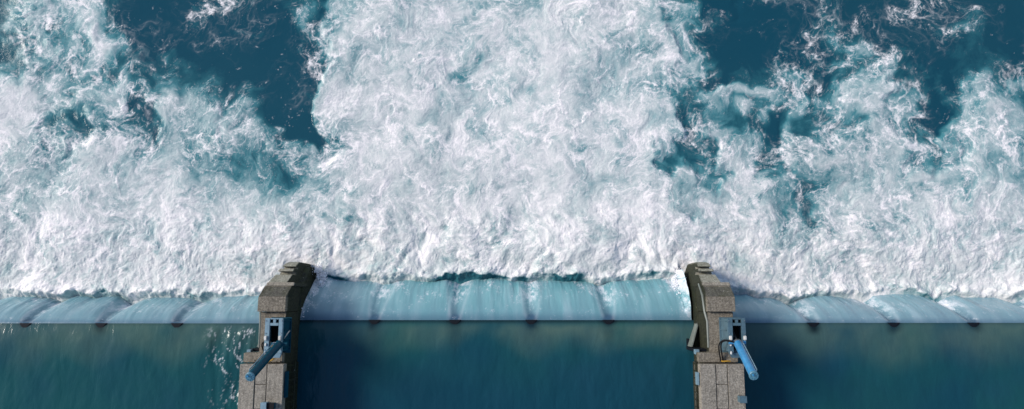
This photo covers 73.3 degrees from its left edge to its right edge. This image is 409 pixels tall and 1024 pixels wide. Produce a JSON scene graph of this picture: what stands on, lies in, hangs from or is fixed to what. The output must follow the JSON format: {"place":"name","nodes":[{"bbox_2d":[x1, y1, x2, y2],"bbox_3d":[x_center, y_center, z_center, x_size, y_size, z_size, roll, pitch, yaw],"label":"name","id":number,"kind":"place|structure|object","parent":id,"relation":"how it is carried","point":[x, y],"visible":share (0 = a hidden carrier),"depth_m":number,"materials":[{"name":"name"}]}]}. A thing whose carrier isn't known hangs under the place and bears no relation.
{"place":"outdoors","nodes":[
{"label":"outdoors","id":0,"kind":"place"},
{"bbox_2d":[0,323,258,408],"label":"reservoir water","id":1,"kind":"structure","parent":0,"point":[116,366],"depth_m":42.04,"materials":[{"name":"teal liquid"}]},
{"bbox_2d":[238,262,316,408],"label":"concrete pier","id":2,"kind":"structure","parent":0,"point":[285,292],"depth_m":39.98,"materials":[{"name":"concrete"}]},
{"bbox_2d":[19,323,182,327],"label":"weir gate","id":3,"kind":"structure","parent":2,"relation":"attached to","point":[100,325],"depth_m":42.47,"materials":[{"name":"metal"}]},
{"bbox_2d":[0,295,258,322],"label":"falling water","id":4,"kind":"structure","parent":3,"relation":"attached to","point":[119,309],"depth_m":43.63,"materials":[{"name":"blue liquid"}]},
{"bbox_2d":[260,401,268,408],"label":"junction box","id":5,"kind":"object","parent":2,"relation":"on","point":[263,404],"visible":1,"depth_m":38.17,"materials":[{"name":"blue metal"}]},
{"bbox_2d":[266,402,275,408],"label":"junction box","id":6,"kind":"object","parent":2,"relation":"on","point":[271,405],"visible":1,"depth_m":38.28,"materials":[{"name":"blue paint"}]},
{"bbox_2d":[264,317,291,357],"bbox_3d":[-13.400,7.560,39.169,1.180,1.500,2.225,0,82,0],"label":"cylinder mount","id":7,"kind":"object","parent":2,"relation":"on","point":[277,328],"visible":0.91,"depth_m":38.84,"materials":[{"name":"blue metal"}]},
{"bbox_2d":[245,330,289,380],"bbox_3d":[-13.195,8.146,37.258,1.920,5.355,1.995,-31,83,-4],"label":"hydraulic cylinder","id":8,"kind":"object","parent":7,"relation":"on","point":[263,361],"visible":0.92,"depth_m":36.42,"materials":[{"name":"blue paint"}]},
{"bbox_2d":[369,320,613,323],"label":"weir gate","id":9,"kind":"structure","parent":2,"relation":"attached to","point":[458,321],"depth_m":42.50,"materials":[{"name":"metal"}]},
{"bbox_2d":[300,269,690,319],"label":"falling water","id":10,"kind":"structure","parent":9,"relation":"on","point":[502,299],"depth_m":43.63,"materials":[{"name":"blue liquid"}]},
{"bbox_2d":[297,320,693,408],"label":"reservoir water","id":11,"kind":"structure","parent":0,"point":[497,364],"depth_m":42.05,"materials":[{"name":"blue liquid"}]},
{"bbox_2d":[0,0,1023,304],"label":"river water","id":12,"kind":"structure","parent":0,"point":[786,152],"depth_m":47.47,"materials":[{"name":"white liquid"}]},
{"bbox_2d":[301,261,328,316],"bbox_3d":[-12.648,5.579,44.444,1.424,3.618,3.968,0,82,0],"label":"spray","id":13,"kind":"object","parent":12,"relation":"on","point":[321,282],"visible":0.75,"depth_m":45.41,"materials":[{"name":"white liquid"}]},
{"bbox_2d":[671,265,686,294],"bbox_3d":[10.900,5.635,44.593,1.188,3.121,3.494,0,82,0],"label":"spray","id":14,"kind":"object","parent":12,"relation":"on","point":[675,277],"visible":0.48,"depth_m":45.11,"materials":[{"name":"white liquid"}]},
{"bbox_2d":[684,262,745,408],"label":"concrete pier","id":15,"kind":"structure","parent":0,"point":[717,384],"depth_m":39.86,"materials":[{"name":"concrete"}]},
{"bbox_2d":[719,317,746,357],"bbox_3d":[12.630,7.560,39.169,1.180,1.500,2.225,0,82,0],"label":"cylinder mount","id":16,"kind":"object","parent":15,"relation":"on","point":[728,326],"visible":0.88,"depth_m":38.76,"materials":[{"name":"blue metal"}]},
{"bbox_2d":[718,331,758,379],"bbox_3d":[12.330,7.972,37.279,1.420,5.343,2.486,0,82,0],"label":"hydraulic cylinder","id":17,"kind":"object","parent":16,"relation":"on","point":[751,370],"visible":1,"depth_m":36.71,"materials":[{"name":"blue paint"}]},
{"bbox_2d":[737,395,746,402],"bbox_3d":[12.846,10.850,38.411,0.390,0.500,0.395,0,82,0],"label":"junction box","id":18,"kind":"object","parent":15,"relation":"on","point":[742,398],"visible":1,"depth_m":38.17,"materials":[{"name":"blue metal"}]},
{"bbox_2d":[808,323,978,326],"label":"weir gate","id":19,"kind":"structure","parent":15,"relation":"attached to","point":[896,324],"depth_m":42.47,"materials":[{"name":"metal"}]},
{"bbox_2d":[733,294,1023,322],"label":"falling water","id":20,"kind":"structure","parent":19,"relation":"on","point":[899,308],"depth_m":43.60,"materials":[{"name":"blue liquid"}]},
{"bbox_2d":[736,323,1023,408],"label":"reservoir water","id":21,"kind":"structure","parent":0,"point":[888,366],"depth_m":42.04,"materials":[{"name":"blue liquid"}]}
]}

